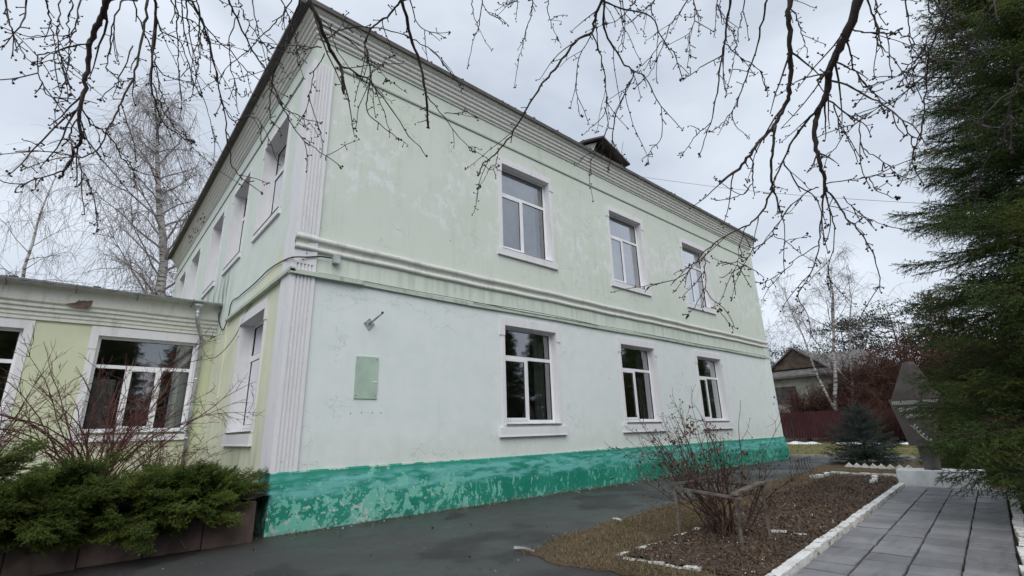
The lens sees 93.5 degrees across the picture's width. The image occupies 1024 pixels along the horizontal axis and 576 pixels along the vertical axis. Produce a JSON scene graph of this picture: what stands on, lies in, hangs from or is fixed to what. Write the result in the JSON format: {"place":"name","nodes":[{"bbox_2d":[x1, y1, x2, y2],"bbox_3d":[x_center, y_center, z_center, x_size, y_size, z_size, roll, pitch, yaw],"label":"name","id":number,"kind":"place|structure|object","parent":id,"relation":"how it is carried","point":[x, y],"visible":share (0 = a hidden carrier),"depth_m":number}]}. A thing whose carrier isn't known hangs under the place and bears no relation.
{"place":"outdoors","nodes":[
{"label":"outdoors","id":0,"kind":"place"},
{"bbox_2d":[6,488,267,509],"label":"planter soil","id":1,"kind":"structure","parent":0,"point":[256,495],"depth_m":8.14},
{"bbox_2d":[0,435,49,533],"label":"juniper shrub","id":2,"kind":"object","parent":1,"relation":"on","point":[7,462],"visible":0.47,"depth_m":6.25},
{"bbox_2d":[0,340,139,465],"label":"bare shrub","id":3,"kind":"object","parent":1,"relation":"on","point":[12,424],"visible":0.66,"depth_m":8.25},
{"bbox_2d":[0,447,141,556],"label":"juniper shrub","id":4,"kind":"object","parent":1,"relation":"on","point":[66,481],"visible":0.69,"depth_m":5.90},
{"bbox_2d":[1,466,200,556],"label":"juniper shrub","id":5,"kind":"object","parent":1,"relation":"on","point":[116,525],"visible":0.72,"depth_m":6.31},
{"bbox_2d":[0,326,265,478],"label":"bare shrub","id":6,"kind":"object","parent":1,"relation":"on","point":[123,442],"visible":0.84,"depth_m":8.95},
{"bbox_2d":[87,449,215,480],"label":"dry stalks","id":7,"kind":"object","parent":1,"relation":"on","point":[161,460],"visible":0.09,"depth_m":9.58},
{"bbox_2d":[104,422,231,472],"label":"bare shrub","id":8,"kind":"object","parent":1,"relation":"on","point":[160,461],"visible":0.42,"depth_m":9.90},
{"bbox_2d":[110,459,273,544],"bbox_3d":[-5.120,3.231,7.541,2.418,1.126,2.171,13,-22,-40],"label":"juniper shrub","id":9,"kind":"object","parent":1,"relation":"on","point":[217,488],"visible":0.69,"depth_m":7.16},
{"bbox_2d":[0,0,1022,366],"label":"sky","id":10,"kind":"structure","parent":0,"point":[689,101]},
{"bbox_2d":[37,457,1023,575],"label":"asphalt yard","id":11,"kind":"structure","parent":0,"point":[389,551],"depth_m":7.20},
{"bbox_2d":[0,499,256,575],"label":"raised planter","id":12,"kind":"object","parent":11,"relation":"on","point":[195,536],"visible":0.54,"depth_m":6.56},
{"bbox_2d":[119,463,809,575],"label":"yard leaves","id":13,"kind":"object","parent":11,"relation":"on","point":[455,536],"visible":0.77,"depth_m":7.60},
{"bbox_2d":[256,475,681,538],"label":"wall foot grit","id":14,"kind":"structure","parent":11,"relation":"on","point":[458,508],"depth_m":10.09},
{"bbox_2d":[514,546,534,551],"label":"broken curb","id":15,"kind":"structure","parent":11,"relation":"on","point":[519,548],"depth_m":6.53},
{"bbox_2d":[765,483,905,575],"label":"kerb","id":16,"kind":"structure","parent":11,"relation":"on","point":[801,559],"depth_m":6.14},
{"bbox_2d":[810,471,897,482],"bbox_3d":[9.484,5.310,13.461,2.135,0.194,1.956,13,-22,-40],"label":"bed edging","id":17,"kind":"object","parent":11,"relation":"on","point":[874,476],"visible":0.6,"depth_m":13.94},
{"bbox_2d":[1008,490,1023,575],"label":"kerb","id":18,"kind":"structure","parent":11,"relation":"on","point":[1018,521],"depth_m":6.53},
{"bbox_2d":[521,460,1023,575],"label":"dry turf","id":19,"kind":"structure","parent":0,"point":[648,533],"depth_m":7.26},
{"bbox_2d":[616,527,806,570],"bbox_3d":[2.710,3.488,6.458,2.763,0.184,1.451,13,-22,-40],"label":"bed edging","id":20,"kind":"object","parent":19,"relation":"on","point":[687,567],"visible":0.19,"depth_m":5.77},
{"bbox_2d":[624,525,820,575],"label":"bed soil","id":21,"kind":"structure","parent":19,"relation":"on","point":[717,562],"depth_m":6.02},
{"bbox_2d":[604,384,821,537],"bbox_3d":[2.905,2.555,7.294,2.666,2.170,3.075,13,-22,-40],"label":"rose bush","id":22,"kind":"object","parent":21,"relation":"on","point":[727,526],"visible":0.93,"depth_m":7.05},
{"bbox_2d":[669,477,772,552],"bbox_3d":[3.001,3.198,6.818,1.483,0.901,1.194,13,-22,-40],"label":"plant support","id":23,"kind":"object","parent":21,"relation":"on","point":[746,488],"visible":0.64,"depth_m":6.57},
{"bbox_2d":[629,523,813,575],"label":"dead grass tufts","id":24,"kind":"object","parent":21,"relation":"on","point":[643,550],"visible":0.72,"depth_m":6.07},
{"bbox_2d":[657,530,808,572],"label":"pale flecks","id":25,"kind":"object","parent":21,"relation":"on","point":[731,543],"visible":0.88,"depth_m":6.40},
{"bbox_2d":[706,473,896,535],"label":"bed soil","id":26,"kind":"structure","parent":19,"relation":"on","point":[772,514],"depth_m":8.86},
{"bbox_2d":[736,466,782,514],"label":"rose bush","id":27,"kind":"object","parent":26,"relation":"on","point":[770,498],"visible":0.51,"depth_m":8.46},
{"bbox_2d":[705,473,897,534],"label":"dead stems","id":28,"kind":"object","parent":26,"relation":"on","point":[822,503],"visible":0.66,"depth_m":9.37},
{"bbox_2d":[781,473,830,503],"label":"rose bush","id":29,"kind":"object","parent":26,"relation":"on","point":[802,493],"visible":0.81,"depth_m":9.57},
{"bbox_2d":[743,478,889,530],"bbox_3d":[6.959,4.466,10.496,9.703,0.057,2.651,13,-22,-40],"label":"pale straw","id":30,"kind":"object","parent":26,"relation":"on","point":[819,504],"visible":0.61,"depth_m":9.21},
{"bbox_2d":[800,460,839,489],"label":"rose bush","id":31,"kind":"object","parent":26,"relation":"on","point":[819,480],"visible":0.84,"depth_m":11.24},
{"bbox_2d":[789,456,813,474],"bbox_3d":[9.248,5.663,15.357,2.755,0.463,0.411,13,-22,-40],"label":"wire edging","id":32,"kind":"object","parent":19,"relation":"on","point":[795,461],"visible":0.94,"depth_m":15.32},
{"bbox_2d":[845,462,911,469],"bbox_3d":[12.390,6.082,16.329,0.727,0.254,2.080,13,-22,-40],"label":"tilted brick edging","id":33,"kind":"object","parent":19,"relation":"on","point":[880,466],"visible":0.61,"depth_m":16.35},
{"bbox_2d":[646,177,928,203],"bbox_3d":[15.032,-8.078,35.825,9.327,15.235,32.904,13,-22,-40],"label":"power line","id":34,"kind":"object","parent":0,"point":[792,194],"visible":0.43,"depth_m":32.66},
{"bbox_2d":[787,439,1023,455],"bbox_3d":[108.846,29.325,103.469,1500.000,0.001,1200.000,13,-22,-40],"label":"ground","id":35,"kind":"structure","parent":0,"point":[814,450],"depth_m":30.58},
{"bbox_2d":[0,127,119,285],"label":"birch tree","id":36,"kind":"object","parent":35,"relation":"on","point":[29,253],"visible":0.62,"depth_m":29.89},
{"bbox_2d":[7,45,220,296],"bbox_3d":[-19.350,-2.229,27.472,14.126,24.539,12.819,13,-22,-40],"label":"birch tree","id":37,"kind":"object","parent":35,"relation":"on","point":[160,288],"visible":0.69,"depth_m":26.72},
{"bbox_2d":[128,152,220,293],"bbox_3d":[-24.228,-0.093,37.779,9.283,26.451,8.563,13,-22,-40],"label":"birch tree","id":38,"kind":"object","parent":35,"relation":"on","point":[191,207],"visible":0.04,"depth_m":39.70},
{"bbox_2d":[166,0,789,536],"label":"school building","id":39,"kind":"structure","parent":35,"relation":"on","point":[474,406],"depth_m":12.45},
{"bbox_2d":[0,275,222,482],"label":"annex building","id":40,"kind":"structure","parent":39,"relation":"attached to","point":[96,323],"depth_m":12.68},
{"bbox_2d":[0,316,35,443],"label":"window","id":41,"kind":"structure","parent":40,"relation":"in","point":[25,326],"depth_m":11.56},
{"bbox_2d":[67,326,204,442],"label":"window","id":42,"kind":"structure","parent":40,"relation":"in","point":[107,333],"depth_m":12.86},
{"bbox_2d":[177,266,187,297],"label":"window","id":43,"kind":"structure","parent":39,"relation":"in","point":[182,279],"depth_m":23.36},
{"bbox_2d":[185,242,202,299],"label":"window","id":44,"kind":"structure","parent":39,"relation":"in","point":[195,261],"depth_m":20.98},
{"bbox_2d":[200,205,226,298],"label":"window","id":45,"kind":"structure","parent":39,"relation":"in","point":[217,230],"depth_m":17.72},
{"bbox_2d":[221,164,253,275],"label":"window","id":46,"kind":"structure","parent":39,"relation":"in","point":[233,251],"depth_m":15.37},
{"bbox_2d":[220,297,268,445],"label":"window","id":47,"kind":"structure","parent":39,"relation":"in","point":[251,333],"depth_m":11.49},
{"bbox_2d":[251,104,293,243],"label":"window","id":48,"kind":"structure","parent":39,"relation":"in","point":[269,207],"depth_m":12.85},
{"bbox_2d":[218,256,331,330],"bbox_3d":[-6.188,0.317,11.967,0.791,0.716,6.874,13,-22,-40],"label":"black cable","id":49,"kind":"object","parent":39,"relation":"attached to","point":[263,274],"visible":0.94,"depth_m":10.63},
{"bbox_2d":[332,255,340,264],"bbox_3d":[-3.633,-0.574,9.945,0.134,0.156,0.124,13,-22,-40],"label":"junction box","id":50,"kind":"object","parent":39,"relation":"attached to","point":[335,260],"visible":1,"depth_m":9.91},
{"bbox_2d":[353,356,378,398],"bbox_3d":[-2.968,1.826,9.838,0.490,0.850,0.034,13,-22,-40],"label":"blank plate","id":51,"kind":"object","parent":39,"relation":"attached to","point":[366,378],"visible":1,"depth_m":9.83},
{"bbox_2d":[364,311,383,330],"bbox_3d":[-2.871,0.683,10.016,0.250,0.353,0.438,13,-22,-40],"label":"wall bracket","id":52,"kind":"object","parent":39,"relation":"attached to","point":[369,324],"depth_m":10.12},
{"bbox_2d":[225,266,769,358],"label":"cornice molding","id":53,"kind":"structure","parent":39,"relation":"attached to","point":[269,286],"depth_m":11.77},
{"bbox_2d":[201,303,250,358],"bbox_3d":[-7.458,1.212,12.495,0.325,1.089,4.258,13,-22,-40],"label":"grey cable","id":54,"kind":"object","parent":53,"relation":"hanging from","point":[230,342],"visible":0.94,"depth_m":12.20},
{"bbox_2d":[496,156,558,269],"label":"window","id":55,"kind":"structure","parent":39,"relation":"in","point":[517,231],"depth_m":14.57},
{"bbox_2d":[499,316,567,436],"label":"window","id":56,"kind":"structure","parent":39,"relation":"in","point":[514,325],"depth_m":13.28},
{"bbox_2d":[605,204,651,296],"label":"window","id":57,"kind":"structure","parent":39,"relation":"in","point":[619,244],"depth_m":17.83},
{"bbox_2d":[616,336,667,432],"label":"window","id":58,"kind":"structure","parent":39,"relation":"in","point":[650,349],"depth_m":16.53},
{"bbox_2d":[678,237,716,314],"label":"window","id":59,"kind":"structure","parent":39,"relation":"in","point":[690,252],"depth_m":20.92},
{"bbox_2d":[693,350,733,429],"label":"window","id":60,"kind":"structure","parent":39,"relation":"in","point":[714,402],"depth_m":19.54},
{"bbox_2d":[0,0,1023,336],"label":"overhanging tree","id":61,"kind":"object","parent":35,"relation":"on","point":[828,72],"visible":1,"depth_m":2.10},
{"bbox_2d":[758,295,792,379],"bbox_3d":[19.372,5.447,40.266,8.782,14.824,7.750,13,-22,-40],"label":"bare tree","id":62,"kind":"object","parent":35,"relation":"on","point":[774,353],"visible":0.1,"depth_m":38.88},
{"bbox_2d":[782,423,797,442],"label":"bare shrub","id":63,"kind":"object","parent":35,"relation":"on","point":[785,433],"visible":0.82,"depth_m":39.89},
{"bbox_2d":[770,341,820,366],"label":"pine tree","id":64,"kind":"object","parent":35,"relation":"on","point":[781,355],"visible":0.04,"depth_m":59.82},
{"bbox_2d":[787,441,820,443],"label":"snow bank","id":65,"kind":"structure","parent":35,"relation":"on","point":[795,442],"depth_m":38.15},
{"bbox_2d":[776,383,838,440],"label":"bare thicket shrub","id":66,"kind":"object","parent":35,"relation":"on","point":[793,407],"visible":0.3,"depth_m":44.03},
{"bbox_2d":[789,383,845,440],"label":"bare thicket shrub","id":67,"kind":"object","parent":35,"relation":"on","point":[809,407],"visible":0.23,"depth_m":43.35},
{"bbox_2d":[769,259,900,401],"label":"birch tree","id":68,"kind":"object","parent":35,"relation":"on","point":[849,333],"visible":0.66,"depth_m":43.27},
{"bbox_2d":[762,241,909,441],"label":"birch tree","id":69,"kind":"object","parent":35,"relation":"on","point":[834,365],"visible":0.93,"depth_m":42.51},
{"bbox_2d":[771,347,905,439],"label":"background house","id":70,"kind":"structure","parent":35,"relation":"on","point":[790,370],"depth_m":49.34},
{"bbox_2d":[775,386,797,403],"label":"window","id":71,"kind":"structure","parent":70,"relation":"in","point":[779,390],"depth_m":49.86},
{"bbox_2d":[828,382,849,394],"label":"window","id":72,"kind":"structure","parent":70,"relation":"in","point":[846,382],"depth_m":46.58},
{"bbox_2d":[802,382,887,438],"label":"bare thicket shrub","id":73,"kind":"object","parent":35,"relation":"on","point":[842,403],"visible":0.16,"depth_m":41.54},
{"bbox_2d":[795,346,898,438],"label":"bare thicket shrub","id":74,"kind":"object","parent":35,"relation":"on","point":[861,372],"visible":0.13,"depth_m":41.64},
{"bbox_2d":[806,315,887,352],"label":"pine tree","id":75,"kind":"object","parent":35,"relation":"on","point":[839,330],"visible":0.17,"depth_m":58.46},
{"bbox_2d":[809,365,892,439],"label":"bare thicket shrub","id":76,"kind":"object","parent":35,"relation":"on","point":[831,391],"visible":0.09,"depth_m":42.89},
{"bbox_2d":[821,380,891,414],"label":"bare thicket shrub","id":77,"kind":"object","parent":35,"relation":"on","point":[863,394],"visible":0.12,"depth_m":38.70},
{"bbox_2d":[820,397,911,465],"bbox_3d":[13.365,5.500,18.443,2.906,2.608,2.704,13,-22,-40],"label":"spruce tree","id":78,"kind":"object","parent":35,"relation":"on","point":[858,427],"visible":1,"depth_m":18.09},
{"bbox_2d":[842,399,898,442],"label":"bare thicket shrub","id":79,"kind":"object","parent":35,"relation":"on","point":[884,422],"visible":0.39,"depth_m":35.42},
{"bbox_2d":[817,336,937,395],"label":"bare thicket shrub","id":80,"kind":"object","parent":35,"relation":"on","point":[918,364],"visible":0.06,"depth_m":41.54},
{"bbox_2d":[836,356,938,439],"bbox_3d":[30.549,8.582,37.451,6.844,6.374,8.905,13,-22,-40],"label":"bare thicket shrub","id":81,"kind":"object","parent":35,"relation":"on","point":[884,390],"visible":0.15,"depth_m":37.87},
{"bbox_2d":[837,299,957,361],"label":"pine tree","id":82,"kind":"object","parent":35,"relation":"on","point":[872,326],"visible":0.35,"depth_m":55.10},
{"bbox_2d":[789,454,1012,459],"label":"yard kerb","id":83,"kind":"structure","parent":35,"relation":"on","point":[807,455],"depth_m":22.78},
{"bbox_2d":[779,408,1023,442],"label":"red fence","id":84,"kind":"object","parent":35,"relation":"on","point":[806,427],"visible":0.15,"depth_m":39.56},
{"bbox_2d":[887,392,946,433],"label":"bare thicket shrub","id":85,"kind":"object","parent":35,"relation":"on","point":[899,427],"visible":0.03,"depth_m":34.97},
{"bbox_2d":[861,319,993,439],"bbox_3d":[33.389,7.302,38.989,10.266,9.562,13.358,-4,-17,8],"label":"bare thicket shrub","id":86,"kind":"object","parent":35,"relation":"on","point":[911,346],"visible":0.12,"depth_m":38.95},
{"bbox_2d":[872,286,995,363],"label":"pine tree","id":87,"kind":"object","parent":35,"relation":"on","point":[904,319],"visible":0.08,"depth_m":51.56},
{"bbox_2d":[899,284,972,360],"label":"bare tree","id":88,"kind":"object","parent":35,"relation":"on","point":[921,297],"visible":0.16,"depth_m":41.62},
{"bbox_2d":[882,332,998,401],"bbox_3d":[34.279,6.685,35.037,8.160,8.526,10.563,6,-18,-25],"label":"bare thicket shrub","id":89,"kind":"object","parent":35,"relation":"on","point":[926,359],"visible":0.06,"depth_m":36.77},
{"bbox_2d":[886,0,1023,510],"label":"spruce tree","id":90,"kind":"object","parent":35,"relation":"on","point":[998,215],"visible":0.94,"depth_m":8.21},
{"bbox_2d":[896,305,1019,376],"bbox_3d":[37.208,7.014,38.258,13.276,10.618,13.144,-13,-20,34],"label":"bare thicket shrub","id":91,"kind":"object","parent":35,"relation":"on","point":[945,344],"visible":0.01,"depth_m":37.29},
{"bbox_2d":[910,380,1020,474],"bbox_3d":[13.026,4.111,13.945,2.610,2.938,2.638,13,-22,-40],"label":"spruce tree","id":92,"kind":"object","parent":35,"relation":"on","point":[945,463],"visible":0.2,"depth_m":13.67},
{"bbox_2d":[918,336,1017,406],"bbox_3d":[33.451,6.497,33.168,7.516,7.853,9.729,-9,-18,23],"label":"bare thicket shrub","id":93,"kind":"object","parent":35,"relation":"on","point":[956,367],"visible":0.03,"depth_m":34.50},
{"bbox_2d":[921,329,1019,396],"bbox_3d":[34.794,6.614,34.271,11.227,9.070,11.340,1,-17,-10],"label":"bare thicket shrub","id":94,"kind":"object","parent":35,"relation":"on","point":[940,354],"visible":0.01,"depth_m":34.25},
{"bbox_2d":[953,258,1022,340],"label":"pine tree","id":95,"kind":"object","parent":35,"relation":"on","point":[985,278],"visible":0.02,"depth_m":44.77},
{"bbox_2d":[794,486,1021,575],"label":"paved walkway","id":96,"kind":"structure","parent":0,"point":[919,531],"depth_m":6.09},
{"bbox_2d":[888,362,991,489],"bbox_3d":[10.149,3.283,11.756,1.012,2.960,1.675,13,-22,-40],"label":"stone monument","id":97,"kind":"object","parent":96,"relation":"on","point":[925,476],"visible":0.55,"depth_m":11.62}
]}

